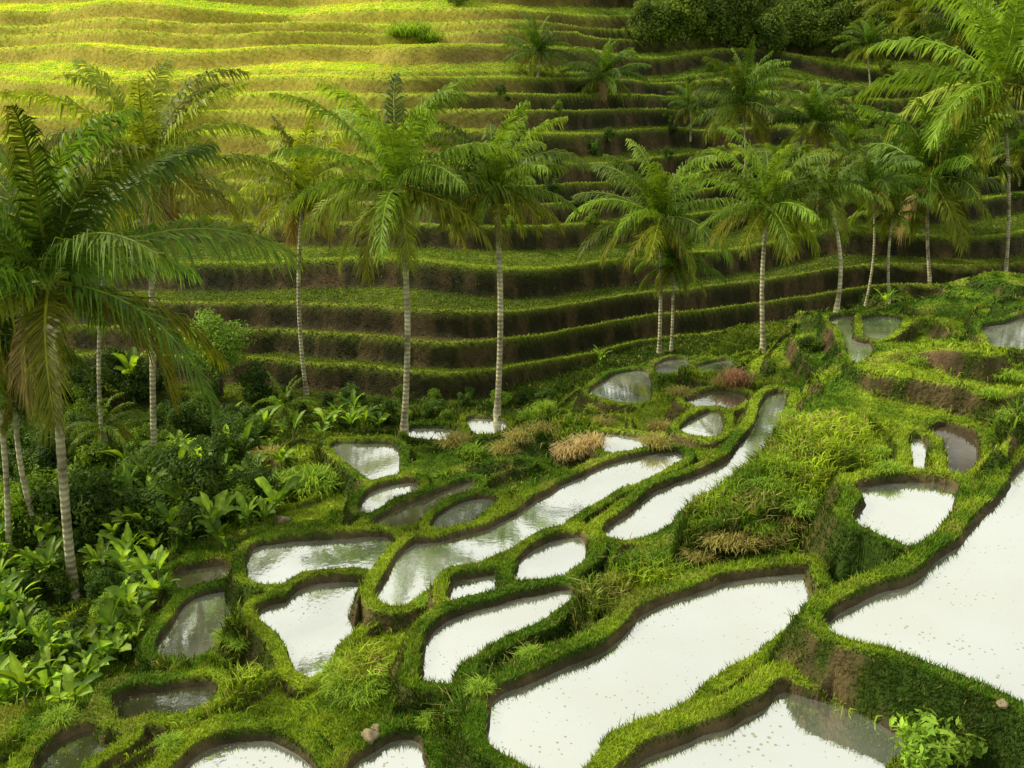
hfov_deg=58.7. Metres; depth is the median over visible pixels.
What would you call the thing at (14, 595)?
banana plant
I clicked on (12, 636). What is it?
banana plant
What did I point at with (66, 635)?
banana plant
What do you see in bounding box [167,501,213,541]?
shrub
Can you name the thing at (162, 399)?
shrub
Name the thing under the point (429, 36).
grass tuft
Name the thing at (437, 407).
shrub
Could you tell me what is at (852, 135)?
palm tree
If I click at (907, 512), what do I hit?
water
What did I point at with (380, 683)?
grass tuft
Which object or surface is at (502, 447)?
grass tuft
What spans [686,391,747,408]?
water
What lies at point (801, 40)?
forest tree
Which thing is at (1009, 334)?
water
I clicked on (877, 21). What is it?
forest tree
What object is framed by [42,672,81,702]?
banana plant
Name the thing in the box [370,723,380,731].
stone
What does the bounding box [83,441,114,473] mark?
shrub
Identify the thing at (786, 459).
grass tuft
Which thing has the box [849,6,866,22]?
forest tree
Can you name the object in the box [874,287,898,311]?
banana plant
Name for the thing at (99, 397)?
palm tree
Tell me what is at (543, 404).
grass tuft
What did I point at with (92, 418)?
shrub
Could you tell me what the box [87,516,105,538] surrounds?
shrub
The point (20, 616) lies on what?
banana plant
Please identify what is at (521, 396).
shrub
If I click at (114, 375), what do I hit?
shrub
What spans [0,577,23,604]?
banana plant
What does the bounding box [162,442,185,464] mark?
banana plant
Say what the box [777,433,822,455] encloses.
grass tuft
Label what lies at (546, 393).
shrub
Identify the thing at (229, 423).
shrub
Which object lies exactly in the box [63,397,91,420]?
shrub
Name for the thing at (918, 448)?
water
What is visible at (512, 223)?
shrub
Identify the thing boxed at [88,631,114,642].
banana plant
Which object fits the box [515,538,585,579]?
water
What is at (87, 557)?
banana plant
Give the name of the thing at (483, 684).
grass tuft
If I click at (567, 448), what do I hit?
grass tuft
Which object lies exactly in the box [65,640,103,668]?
shrub
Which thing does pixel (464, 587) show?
water
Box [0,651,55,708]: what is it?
banana plant
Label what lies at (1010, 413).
grass tuft
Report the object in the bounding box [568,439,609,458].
grass tuft
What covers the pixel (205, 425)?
shrub
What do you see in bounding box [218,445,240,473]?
shrub
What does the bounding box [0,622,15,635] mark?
banana plant
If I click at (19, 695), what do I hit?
banana plant
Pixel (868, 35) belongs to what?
palm tree
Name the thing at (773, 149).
palm tree
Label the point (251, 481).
shrub
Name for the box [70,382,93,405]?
shrub
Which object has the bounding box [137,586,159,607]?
shrub
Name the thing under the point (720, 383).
grass tuft
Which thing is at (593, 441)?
grass tuft
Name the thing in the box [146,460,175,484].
shrub
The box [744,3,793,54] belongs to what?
forest tree
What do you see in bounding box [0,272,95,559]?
palm tree
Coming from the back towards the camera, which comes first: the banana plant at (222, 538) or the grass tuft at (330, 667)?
the banana plant at (222, 538)
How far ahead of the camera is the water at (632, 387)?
28.64 m
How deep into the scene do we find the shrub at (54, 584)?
19.03 m
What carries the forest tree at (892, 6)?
on the ground at (424, 322)
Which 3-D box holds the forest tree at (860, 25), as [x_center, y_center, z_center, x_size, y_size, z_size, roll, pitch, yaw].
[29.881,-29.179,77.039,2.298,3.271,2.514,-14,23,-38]
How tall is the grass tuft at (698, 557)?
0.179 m
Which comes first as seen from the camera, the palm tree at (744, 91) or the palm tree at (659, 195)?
the palm tree at (659, 195)
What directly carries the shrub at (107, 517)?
on the ground at (424, 322)
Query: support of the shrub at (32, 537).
on the ground at (424, 322)
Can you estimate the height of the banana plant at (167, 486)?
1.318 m
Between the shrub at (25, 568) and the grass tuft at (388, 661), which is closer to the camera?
the grass tuft at (388, 661)
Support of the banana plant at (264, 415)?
on the ground at (424, 322)
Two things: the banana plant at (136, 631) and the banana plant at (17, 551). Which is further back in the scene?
the banana plant at (17, 551)
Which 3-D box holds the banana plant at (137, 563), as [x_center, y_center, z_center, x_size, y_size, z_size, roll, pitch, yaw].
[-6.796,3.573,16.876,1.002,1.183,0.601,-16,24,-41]
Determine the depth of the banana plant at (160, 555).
16.59 m
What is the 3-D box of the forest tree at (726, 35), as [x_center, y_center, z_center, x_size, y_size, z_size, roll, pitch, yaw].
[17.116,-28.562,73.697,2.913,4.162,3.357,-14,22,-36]
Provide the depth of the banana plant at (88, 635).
15.27 m
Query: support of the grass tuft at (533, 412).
on the ground at (424, 322)
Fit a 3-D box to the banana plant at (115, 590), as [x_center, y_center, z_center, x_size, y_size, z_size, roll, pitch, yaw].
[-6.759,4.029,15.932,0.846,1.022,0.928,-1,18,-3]
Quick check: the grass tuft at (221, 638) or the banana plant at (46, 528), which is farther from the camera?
the banana plant at (46, 528)
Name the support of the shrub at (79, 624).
on the ground at (424, 322)
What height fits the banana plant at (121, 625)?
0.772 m
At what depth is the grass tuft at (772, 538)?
13.51 m
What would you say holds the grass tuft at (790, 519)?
on the ground at (424, 322)
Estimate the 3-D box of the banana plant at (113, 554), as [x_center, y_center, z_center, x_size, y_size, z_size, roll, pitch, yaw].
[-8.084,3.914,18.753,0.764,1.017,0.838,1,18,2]
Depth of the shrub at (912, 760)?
7.97 m
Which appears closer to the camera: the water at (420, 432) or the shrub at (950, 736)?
the shrub at (950, 736)
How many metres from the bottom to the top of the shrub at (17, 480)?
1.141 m
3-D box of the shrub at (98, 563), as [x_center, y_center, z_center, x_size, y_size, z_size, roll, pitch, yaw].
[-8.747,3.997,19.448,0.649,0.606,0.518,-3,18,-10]
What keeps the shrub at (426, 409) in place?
on the ground at (424, 322)
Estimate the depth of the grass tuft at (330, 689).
12.01 m
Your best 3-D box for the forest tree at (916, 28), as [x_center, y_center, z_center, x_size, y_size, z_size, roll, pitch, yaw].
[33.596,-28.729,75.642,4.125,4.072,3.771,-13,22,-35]
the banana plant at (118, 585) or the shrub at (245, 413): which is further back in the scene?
the shrub at (245, 413)
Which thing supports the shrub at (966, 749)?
on the ground at (424, 322)
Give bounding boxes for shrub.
[0,423,39,461]
[0,433,24,460]
[0,446,38,477]
[0,453,25,483]
[0,471,20,494]
[0,476,51,537]
[0,547,9,572]
[5,629,37,662]
[9,563,37,578]
[10,473,51,511]
[11,448,54,477]
[11,517,37,548]
[12,572,34,592]
[17,485,80,535]
[19,572,43,597]
[24,584,46,602]
[27,461,56,481]
[28,423,77,473]
[29,562,40,575]
[31,609,69,643]
[32,601,49,615]
[38,556,66,582]
[39,424,85,466]
[40,565,55,582]
[41,462,116,534]
[46,574,87,602]
[47,564,81,588]
[50,364,88,406]
[50,446,82,480]
[51,464,90,489]
[53,567,78,592]
[55,550,78,568]
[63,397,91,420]
[64,615,87,634]
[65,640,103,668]
[66,412,87,427]
[70,342,134,404]
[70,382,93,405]
[71,469,117,516]
[72,402,108,425]
[72,528,97,549]
[73,439,119,478]
[75,421,112,449]
[80,429,96,441]
[82,564,122,599]
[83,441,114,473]
[84,438,93,448]
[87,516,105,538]
[87,558,117,580]
[88,590,127,619]
[88,622,113,638]
[89,484,122,511]
[90,434,122,463]
[98,484,148,538]
[104,536,120,550]
[109,477,174,526]
[111,464,148,492]
[111,504,160,544]
[111,638,136,661]
[113,438,163,477]
[117,375,159,399]
[121,354,177,396]
[121,612,150,641]
[123,560,155,579]
[125,406,173,440]
[126,565,154,590]
[129,422,159,448]
[131,475,177,519]
[137,505,177,541]
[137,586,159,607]
[139,445,197,483]
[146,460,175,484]
[148,399,171,416]
[154,432,193,450]
[157,396,170,406]
[157,429,169,441]
[164,393,212,434]
[165,494,222,534]
[167,434,238,509]
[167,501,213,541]
[168,395,190,411]
[187,392,207,408]
[189,393,206,406]
[193,434,229,468]
[197,412,213,431]
[204,376,226,400]
[207,402,244,431]
[209,411,244,437]
[209,427,251,471]
[211,481,258,528]
[211,483,231,521]
[212,484,257,525]
[216,410,238,430]
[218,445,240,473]
[225,402,256,421]
[228,455,276,485]
[228,465,279,518]
[229,414,264,451]
[235,361,273,402]
[244,393,263,404]
[247,436,267,457]
[252,420,268,438]
[273,386,293,400]
[291,395,306,412]
[319,389,335,408]
[337,418,349,428]
[339,381,362,399]
[339,390,346,401]
[339,417,356,426]
[355,393,366,405]
[368,395,383,411]
[372,398,396,427]
[376,406,397,425]
[387,399,400,407]
[391,384,409,401]
[400,409,412,419]
[419,396,445,414]
[420,403,433,416]
[427,388,442,401]
[439,409,452,418]
[457,392,472,405]
[464,386,474,396]
[490,388,511,405]
[493,83,506,95]
[506,215,515,229]
[514,390,527,403]
[518,128,525,138]
[534,386,557,402]
[544,176,561,198]
[552,99,562,111]
[552,152,563,163]
[572,193,589,209]
[584,209,601,223]
[587,138,600,155]
[604,126,616,141]
[662,146,673,160]
[667,123,678,131]
[707,57,720,71]
[794,332,825,353]
[866,114,875,125]
[881,102,893,113]
[889,712,941,767]
[889,728,947,767]
[900,708,960,765]
[947,716,987,767]
[1011,192,1022,198]
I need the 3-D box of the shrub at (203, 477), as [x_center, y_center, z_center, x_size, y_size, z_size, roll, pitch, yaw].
[-7.135,2.127,21.080,1.521,1.596,1.676,-11,21,-31]
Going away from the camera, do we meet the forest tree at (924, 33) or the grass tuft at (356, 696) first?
the grass tuft at (356, 696)
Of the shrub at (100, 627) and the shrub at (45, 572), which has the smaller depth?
the shrub at (100, 627)
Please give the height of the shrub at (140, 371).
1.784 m
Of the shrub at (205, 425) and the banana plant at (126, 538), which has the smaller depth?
the banana plant at (126, 538)
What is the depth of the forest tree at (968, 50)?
74.38 m
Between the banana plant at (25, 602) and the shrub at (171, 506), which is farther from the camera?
the shrub at (171, 506)
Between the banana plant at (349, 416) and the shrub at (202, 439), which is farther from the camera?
the banana plant at (349, 416)
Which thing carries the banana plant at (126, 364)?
on the ground at (424, 322)
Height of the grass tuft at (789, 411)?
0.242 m
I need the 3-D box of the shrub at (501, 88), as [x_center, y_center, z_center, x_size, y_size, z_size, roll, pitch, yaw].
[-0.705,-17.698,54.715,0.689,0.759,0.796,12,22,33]
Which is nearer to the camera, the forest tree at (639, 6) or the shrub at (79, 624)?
the shrub at (79, 624)
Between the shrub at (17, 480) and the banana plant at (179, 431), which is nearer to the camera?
the shrub at (17, 480)
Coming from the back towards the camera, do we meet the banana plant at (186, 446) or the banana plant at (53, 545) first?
the banana plant at (186, 446)
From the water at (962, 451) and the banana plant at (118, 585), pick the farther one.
the banana plant at (118, 585)
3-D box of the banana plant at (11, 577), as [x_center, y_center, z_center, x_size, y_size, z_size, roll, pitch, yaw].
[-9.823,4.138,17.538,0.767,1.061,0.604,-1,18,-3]
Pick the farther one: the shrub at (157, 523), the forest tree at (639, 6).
the forest tree at (639, 6)
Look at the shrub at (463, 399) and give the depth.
32.99 m
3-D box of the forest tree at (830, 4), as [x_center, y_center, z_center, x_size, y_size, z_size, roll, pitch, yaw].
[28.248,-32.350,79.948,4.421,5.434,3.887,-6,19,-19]
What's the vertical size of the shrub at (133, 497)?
1.116 m
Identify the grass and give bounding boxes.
[0,0,1023,767]
[0,270,1023,767]
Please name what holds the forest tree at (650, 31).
on the ground at (424, 322)
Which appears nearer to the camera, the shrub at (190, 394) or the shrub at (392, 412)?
the shrub at (392, 412)
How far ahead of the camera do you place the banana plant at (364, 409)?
31.20 m
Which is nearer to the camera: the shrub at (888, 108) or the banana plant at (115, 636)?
the banana plant at (115, 636)
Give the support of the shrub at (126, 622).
on the ground at (424, 322)
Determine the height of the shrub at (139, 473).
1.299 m
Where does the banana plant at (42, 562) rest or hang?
on the ground at (424, 322)
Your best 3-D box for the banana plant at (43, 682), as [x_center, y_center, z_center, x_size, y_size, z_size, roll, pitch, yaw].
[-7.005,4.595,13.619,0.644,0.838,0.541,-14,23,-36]
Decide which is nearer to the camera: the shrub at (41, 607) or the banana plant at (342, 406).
the shrub at (41, 607)
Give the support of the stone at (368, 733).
on the ground at (424, 322)
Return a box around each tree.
[0,57,311,447]
[0,104,306,602]
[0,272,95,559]
[0,364,72,547]
[55,208,156,443]
[65,392,149,453]
[182,308,257,395]
[217,108,390,395]
[252,371,320,425]
[267,72,522,433]
[403,100,591,419]
[447,0,465,5]
[498,11,576,77]
[560,39,650,106]
[565,138,749,353]
[613,229,726,351]
[626,1,669,47]
[628,0,660,41]
[644,5,676,40]
[649,0,694,45]
[651,0,685,41]
[652,0,709,42]
[661,82,717,141]
[668,126,866,353]
[675,2,710,42]
[676,36,806,198]
[684,0,729,34]
[684,0,736,43]
[694,17,720,36]
[710,7,741,46]
[725,0,762,33]
[726,14,758,47]
[739,0,764,42]
[743,135,815,222]
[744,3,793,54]
[754,0,781,41]
[755,0,790,37]
[764,74,876,214]
[770,146,890,311]
[782,0,799,42]
[785,14,808,45]
[787,8,829,50]
[789,19,807,44]
[792,0,830,17]
[793,17,813,46]
[798,24,833,52]
[814,5,831,21]
[817,141,926,305]
[819,6,856,47]
[821,0,856,13]
[822,110,883,178]
[824,0,854,45]
[832,15,901,86]
[833,19,860,50]
[833,88,1023,283]
[845,0,877,20]
[847,186,932,304]
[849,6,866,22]
[851,124,949,202]
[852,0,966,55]
[853,21,867,49]
[854,0,1023,271]
[857,4,905,54]
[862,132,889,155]
[878,0,926,14]
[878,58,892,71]
[881,20,913,54]
[900,15,937,41]
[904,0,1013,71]
[908,59,1014,128]
[912,24,932,43]
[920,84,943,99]
[921,18,949,39]
[954,102,1023,191]
[957,0,1010,54]
[958,25,989,54]
[970,44,989,56]
[991,0,1007,11]
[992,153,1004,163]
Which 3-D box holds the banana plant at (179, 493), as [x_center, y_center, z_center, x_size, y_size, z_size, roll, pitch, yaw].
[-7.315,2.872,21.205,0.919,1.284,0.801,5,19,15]
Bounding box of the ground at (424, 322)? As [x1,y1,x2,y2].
[0,0,1023,767]
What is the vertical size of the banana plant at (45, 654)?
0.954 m
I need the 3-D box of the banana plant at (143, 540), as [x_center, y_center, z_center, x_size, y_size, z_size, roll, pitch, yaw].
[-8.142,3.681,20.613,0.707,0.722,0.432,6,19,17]
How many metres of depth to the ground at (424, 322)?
40.89 m
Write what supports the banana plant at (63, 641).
on the ground at (424, 322)
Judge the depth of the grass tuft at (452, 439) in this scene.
24.82 m
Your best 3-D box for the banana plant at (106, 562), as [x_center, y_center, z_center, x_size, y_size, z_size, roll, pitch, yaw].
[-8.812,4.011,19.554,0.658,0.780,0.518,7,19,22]
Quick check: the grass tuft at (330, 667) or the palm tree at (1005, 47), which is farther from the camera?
the palm tree at (1005, 47)
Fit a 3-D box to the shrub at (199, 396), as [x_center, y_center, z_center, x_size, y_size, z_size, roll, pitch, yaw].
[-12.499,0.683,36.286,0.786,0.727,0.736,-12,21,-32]
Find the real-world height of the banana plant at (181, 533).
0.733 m
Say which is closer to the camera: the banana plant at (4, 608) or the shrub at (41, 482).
the banana plant at (4, 608)
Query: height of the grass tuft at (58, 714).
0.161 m
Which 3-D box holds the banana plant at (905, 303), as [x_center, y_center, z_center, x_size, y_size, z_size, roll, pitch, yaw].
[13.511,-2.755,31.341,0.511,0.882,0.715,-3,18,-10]
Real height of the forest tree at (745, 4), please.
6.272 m
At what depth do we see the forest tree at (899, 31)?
75.41 m
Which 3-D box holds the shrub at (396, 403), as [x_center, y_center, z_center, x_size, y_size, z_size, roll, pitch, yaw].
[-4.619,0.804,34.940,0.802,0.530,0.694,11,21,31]
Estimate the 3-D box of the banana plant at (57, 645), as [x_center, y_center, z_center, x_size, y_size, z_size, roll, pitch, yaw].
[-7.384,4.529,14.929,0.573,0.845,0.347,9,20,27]
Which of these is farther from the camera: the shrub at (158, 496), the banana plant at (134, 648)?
the shrub at (158, 496)
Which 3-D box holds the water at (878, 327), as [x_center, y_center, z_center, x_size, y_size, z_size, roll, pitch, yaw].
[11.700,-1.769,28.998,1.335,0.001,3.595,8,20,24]
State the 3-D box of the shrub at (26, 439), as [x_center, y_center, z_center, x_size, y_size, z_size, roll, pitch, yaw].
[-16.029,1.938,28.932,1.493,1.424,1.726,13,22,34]
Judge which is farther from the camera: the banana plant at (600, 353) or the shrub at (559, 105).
the shrub at (559, 105)
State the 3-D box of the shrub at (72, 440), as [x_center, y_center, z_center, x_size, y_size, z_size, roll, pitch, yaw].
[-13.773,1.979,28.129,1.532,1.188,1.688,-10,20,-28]
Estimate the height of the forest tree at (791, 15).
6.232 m
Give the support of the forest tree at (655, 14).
on the ground at (424, 322)
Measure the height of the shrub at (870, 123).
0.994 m
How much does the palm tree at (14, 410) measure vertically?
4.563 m
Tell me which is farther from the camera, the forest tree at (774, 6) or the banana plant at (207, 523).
the forest tree at (774, 6)
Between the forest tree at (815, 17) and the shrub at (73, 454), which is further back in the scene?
the forest tree at (815, 17)
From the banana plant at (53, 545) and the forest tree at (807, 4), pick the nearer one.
the banana plant at (53, 545)
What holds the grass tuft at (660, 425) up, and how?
on the ground at (424, 322)
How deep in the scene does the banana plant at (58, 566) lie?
19.23 m
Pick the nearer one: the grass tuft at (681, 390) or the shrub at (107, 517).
the shrub at (107, 517)
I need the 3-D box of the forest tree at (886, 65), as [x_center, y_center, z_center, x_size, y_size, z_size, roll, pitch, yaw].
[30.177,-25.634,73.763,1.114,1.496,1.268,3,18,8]
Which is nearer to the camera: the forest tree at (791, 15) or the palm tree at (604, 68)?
the palm tree at (604, 68)
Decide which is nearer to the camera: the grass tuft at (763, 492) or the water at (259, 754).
the water at (259, 754)
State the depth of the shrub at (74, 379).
36.86 m
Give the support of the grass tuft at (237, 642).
on the ground at (424, 322)
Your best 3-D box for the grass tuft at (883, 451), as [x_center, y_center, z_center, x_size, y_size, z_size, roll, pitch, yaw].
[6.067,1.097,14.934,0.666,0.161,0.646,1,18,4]
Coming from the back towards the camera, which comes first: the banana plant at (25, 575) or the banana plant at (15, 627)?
the banana plant at (25, 575)
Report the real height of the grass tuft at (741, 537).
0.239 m
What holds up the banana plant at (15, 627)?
on the ground at (424, 322)
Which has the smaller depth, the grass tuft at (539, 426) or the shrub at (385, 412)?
the grass tuft at (539, 426)
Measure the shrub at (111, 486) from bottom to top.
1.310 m
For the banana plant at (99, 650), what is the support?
on the ground at (424, 322)
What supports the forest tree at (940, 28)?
on the ground at (424, 322)
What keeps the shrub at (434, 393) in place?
on the ground at (424, 322)
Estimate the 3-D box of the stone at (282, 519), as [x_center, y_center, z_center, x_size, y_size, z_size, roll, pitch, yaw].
[-5.229,3.115,20.775,0.346,0.191,0.306,-5,19,-14]
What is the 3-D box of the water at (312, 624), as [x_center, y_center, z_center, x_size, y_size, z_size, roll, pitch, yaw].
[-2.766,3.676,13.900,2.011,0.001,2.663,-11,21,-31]
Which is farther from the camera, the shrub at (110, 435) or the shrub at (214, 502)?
the shrub at (110, 435)
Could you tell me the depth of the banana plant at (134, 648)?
15.39 m
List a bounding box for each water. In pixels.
[38,731,112,767]
[116,686,214,719]
[157,592,232,658]
[176,566,228,588]
[185,741,311,767]
[247,537,390,583]
[258,582,360,676]
[331,443,399,478]
[352,740,425,767]
[360,483,417,511]
[374,483,474,526]
[377,452,681,605]
[408,428,459,439]
[424,590,570,683]
[433,499,493,528]
[450,576,496,599]
[467,419,505,433]
[488,574,810,767]
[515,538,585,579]
[589,371,650,403]
[602,434,645,452]
[606,393,785,539]
[636,692,902,767]
[655,359,687,372]
[681,412,722,436]
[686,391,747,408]
[697,360,733,371]
[827,467,1023,700]
[829,317,871,361]
[856,482,954,544]
[862,317,900,338]
[911,439,926,468]
[932,426,976,473]
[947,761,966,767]
[982,318,1023,348]
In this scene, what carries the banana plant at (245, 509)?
on the ground at (424, 322)
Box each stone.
[276,516,290,523]
[361,728,379,744]
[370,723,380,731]
[995,698,1009,709]
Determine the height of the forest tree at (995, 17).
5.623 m
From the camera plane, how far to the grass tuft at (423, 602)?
13.65 m
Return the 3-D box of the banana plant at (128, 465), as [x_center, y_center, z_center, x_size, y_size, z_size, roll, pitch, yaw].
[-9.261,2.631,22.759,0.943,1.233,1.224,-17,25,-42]
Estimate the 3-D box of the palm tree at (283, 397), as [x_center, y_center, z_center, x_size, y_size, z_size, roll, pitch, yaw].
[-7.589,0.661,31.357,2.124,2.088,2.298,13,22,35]
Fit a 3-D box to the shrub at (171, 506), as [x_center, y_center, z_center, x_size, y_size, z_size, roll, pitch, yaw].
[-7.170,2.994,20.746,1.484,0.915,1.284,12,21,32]
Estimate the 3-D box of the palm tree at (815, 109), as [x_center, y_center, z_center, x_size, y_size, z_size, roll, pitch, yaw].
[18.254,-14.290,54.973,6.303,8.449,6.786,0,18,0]
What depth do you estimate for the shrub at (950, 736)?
8.08 m
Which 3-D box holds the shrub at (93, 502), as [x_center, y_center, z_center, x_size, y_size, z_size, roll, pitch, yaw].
[-9.953,2.706,21.067,1.607,1.995,1.391,6,19,17]
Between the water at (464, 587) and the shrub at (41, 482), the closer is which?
the water at (464, 587)
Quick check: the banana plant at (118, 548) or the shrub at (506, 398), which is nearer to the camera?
the banana plant at (118, 548)
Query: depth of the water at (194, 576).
17.07 m
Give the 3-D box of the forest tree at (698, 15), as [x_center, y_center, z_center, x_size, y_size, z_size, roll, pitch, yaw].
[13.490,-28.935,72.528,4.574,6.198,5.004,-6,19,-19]
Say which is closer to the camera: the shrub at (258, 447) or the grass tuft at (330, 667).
the grass tuft at (330, 667)
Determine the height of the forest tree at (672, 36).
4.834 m
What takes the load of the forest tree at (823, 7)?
on the ground at (424, 322)
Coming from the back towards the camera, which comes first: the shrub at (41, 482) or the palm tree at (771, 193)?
the palm tree at (771, 193)
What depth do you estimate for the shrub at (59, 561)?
19.15 m
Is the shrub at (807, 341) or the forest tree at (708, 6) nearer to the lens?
the shrub at (807, 341)
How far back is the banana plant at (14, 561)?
19.90 m
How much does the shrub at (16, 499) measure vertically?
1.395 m
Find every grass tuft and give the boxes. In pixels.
[36,700,81,730]
[153,728,187,756]
[209,624,228,643]
[220,635,251,653]
[247,442,281,464]
[274,462,311,484]
[278,460,344,501]
[303,462,341,485]
[310,654,351,683]
[317,663,369,706]
[330,675,382,714]
[337,664,391,709]
[372,653,394,672]
[379,22,411,35]
[389,19,433,36]
[411,708,440,734]
[412,28,443,41]
[413,593,429,610]
[434,428,477,448]
[443,440,487,460]
[463,673,501,697]
[483,438,519,456]
[498,425,534,444]
[514,406,540,420]
[515,643,544,660]
[521,417,560,433]
[527,399,556,410]
[548,443,587,463]
[550,434,605,458]
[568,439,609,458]
[572,428,618,450]
[585,411,616,426]
[633,430,678,452]
[637,417,670,434]
[666,384,698,397]
[674,546,725,564]
[684,529,743,554]
[707,377,732,387]
[707,524,764,550]
[712,365,757,389]
[717,534,773,556]
[732,482,789,507]
[738,516,778,538]
[742,472,795,495]
[750,452,805,473]
[751,523,797,548]
[763,517,802,540]
[770,406,795,420]
[773,491,817,520]
[773,510,809,532]
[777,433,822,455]
[863,443,892,458]
[871,458,907,475]
[903,353,931,366]
[973,384,1009,400]
[991,366,1023,381]
[993,406,1023,424]
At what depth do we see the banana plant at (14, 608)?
16.91 m
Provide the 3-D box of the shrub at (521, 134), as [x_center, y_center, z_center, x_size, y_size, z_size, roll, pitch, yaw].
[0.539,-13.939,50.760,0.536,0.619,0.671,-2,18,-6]
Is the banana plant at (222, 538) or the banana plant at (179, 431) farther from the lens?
the banana plant at (179, 431)
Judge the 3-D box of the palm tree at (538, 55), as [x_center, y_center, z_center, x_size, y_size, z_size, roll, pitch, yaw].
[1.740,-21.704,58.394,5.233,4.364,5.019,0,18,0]
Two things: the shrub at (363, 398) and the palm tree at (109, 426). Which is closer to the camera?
the palm tree at (109, 426)
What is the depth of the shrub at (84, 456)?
27.27 m
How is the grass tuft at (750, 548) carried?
on the ground at (424, 322)
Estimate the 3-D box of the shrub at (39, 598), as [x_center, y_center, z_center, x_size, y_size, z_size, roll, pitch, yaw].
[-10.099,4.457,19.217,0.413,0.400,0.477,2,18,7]
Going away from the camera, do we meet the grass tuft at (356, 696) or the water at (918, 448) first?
the grass tuft at (356, 696)
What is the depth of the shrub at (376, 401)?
32.73 m
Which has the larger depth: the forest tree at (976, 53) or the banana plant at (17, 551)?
the forest tree at (976, 53)
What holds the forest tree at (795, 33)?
on the ground at (424, 322)
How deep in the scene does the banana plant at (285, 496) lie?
23.15 m
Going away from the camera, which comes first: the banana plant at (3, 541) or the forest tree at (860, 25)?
the banana plant at (3, 541)
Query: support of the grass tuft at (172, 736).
on the ground at (424, 322)
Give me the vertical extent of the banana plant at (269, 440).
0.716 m
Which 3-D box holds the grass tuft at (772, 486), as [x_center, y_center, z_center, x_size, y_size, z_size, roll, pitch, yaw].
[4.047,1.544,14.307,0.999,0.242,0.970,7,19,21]
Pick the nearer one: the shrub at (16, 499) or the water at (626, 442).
the shrub at (16, 499)
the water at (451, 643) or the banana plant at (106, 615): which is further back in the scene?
the banana plant at (106, 615)
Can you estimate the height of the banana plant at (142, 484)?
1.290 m
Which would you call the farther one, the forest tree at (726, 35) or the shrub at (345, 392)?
the forest tree at (726, 35)
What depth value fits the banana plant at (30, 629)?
15.72 m
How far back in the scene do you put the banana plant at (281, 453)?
23.80 m
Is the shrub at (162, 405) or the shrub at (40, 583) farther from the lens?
the shrub at (162, 405)
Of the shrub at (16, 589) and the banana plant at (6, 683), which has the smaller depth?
the banana plant at (6, 683)
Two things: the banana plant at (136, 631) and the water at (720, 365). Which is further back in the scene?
the water at (720, 365)
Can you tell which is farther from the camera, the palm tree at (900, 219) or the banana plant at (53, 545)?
the palm tree at (900, 219)
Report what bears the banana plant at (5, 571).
on the ground at (424, 322)
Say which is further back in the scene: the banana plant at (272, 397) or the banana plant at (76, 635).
the banana plant at (272, 397)
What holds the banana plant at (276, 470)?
on the ground at (424, 322)
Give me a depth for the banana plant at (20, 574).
19.20 m
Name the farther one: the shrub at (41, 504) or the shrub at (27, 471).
the shrub at (27, 471)
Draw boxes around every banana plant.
[0,515,4,542]
[0,522,23,542]
[0,527,13,559]
[0,551,21,570]
[0,557,16,575]
[0,573,30,593]
[0,574,17,591]
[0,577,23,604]
[0,595,8,620]
[0,600,40,633]
[0,612,34,643]
[0,620,21,644]
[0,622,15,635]
[0,628,16,651]
[0,633,8,651]
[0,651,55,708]
[0,654,17,671]
[0,661,29,691]
[0,673,27,699]
[0,678,18,703]
[0,683,10,705]
[1,567,23,579]
[2,548,16,554]
[2,632,21,650]
[4,581,41,602]
[4,609,40,653]
[4,649,40,687]
[5,598,35,615]
[6,554,34,565]
[7,688,34,703]
[8,544,35,560]
[12,534,31,548]
[12,571,43,589]
[15,536,62,568]
[16,546,45,568]
[17,514,61,542]
[18,595,40,601]
[23,548,58,572]
[23,636,68,685]
[24,619,67,639]
[25,658,61,698]
[35,614,70,656]
[35,629,59,662]
[40,631,69,656]
[42,548,59,557]
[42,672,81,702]
[45,633,76,665]
[47,530,62,538]
[47,665,76,688]
[51,559,65,570]
[52,642,98,681]
[52,664,102,710]
[59,542,79,551]
[61,631,84,649]
[61,640,94,670]
[65,625,96,646]
[65,628,83,648]
[71,649,115,681]
[78,540,109,564]
[80,555,90,564]
[83,663,100,683]
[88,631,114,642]
[88,645,120,656]
[91,535,114,561]
[92,587,126,631]
[93,583,151,615]
[93,634,117,672]
[94,440,151,463]
[95,522,153,553]
[95,549,135,577]
[95,626,135,657]
[98,514,125,537]
[98,576,129,594]
[100,557,114,566]
[100,583,149,606]
[101,628,130,664]
[103,539,135,561]
[104,523,129,538]
[109,506,144,542]
[110,467,159,497]
[111,461,136,485]
[112,347,145,403]
[112,600,155,637]
[115,609,144,637]
[118,560,165,589]
[120,462,167,482]
[120,545,166,573]
[121,533,150,553]
[122,500,167,522]
[122,620,147,640]
[127,451,169,477]
[128,639,140,651]
[132,469,167,490]
[132,534,164,550]
[139,531,169,549]
[140,568,180,605]
[141,544,168,579]
[143,500,182,536]
[150,482,200,504]
[150,586,168,601]
[157,433,194,444]
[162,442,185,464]
[168,522,204,547]
[169,479,184,502]
[176,485,212,498]
[177,430,189,438]
[179,436,218,458]
[190,489,235,538]
[191,453,230,481]
[194,507,217,539]
[197,515,231,545]
[200,528,232,550]
[218,424,235,440]
[224,420,253,460]
[226,451,270,476]
[234,491,260,532]
[236,411,247,423]
[240,472,280,489]
[243,451,251,461]
[248,404,282,433]
[253,496,281,526]
[255,476,301,524]
[259,437,277,446]
[263,448,295,470]
[266,395,285,410]
[272,416,288,436]
[272,466,295,490]
[273,410,305,441]
[277,487,289,500]
[313,408,342,426]
[313,422,332,437]
[323,399,351,420]
[330,414,337,424]
[333,405,366,431]
[335,389,363,416]
[351,407,379,433]
[357,403,379,421]
[362,411,389,431]
[593,345,611,364]
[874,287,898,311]
[893,294,914,311]

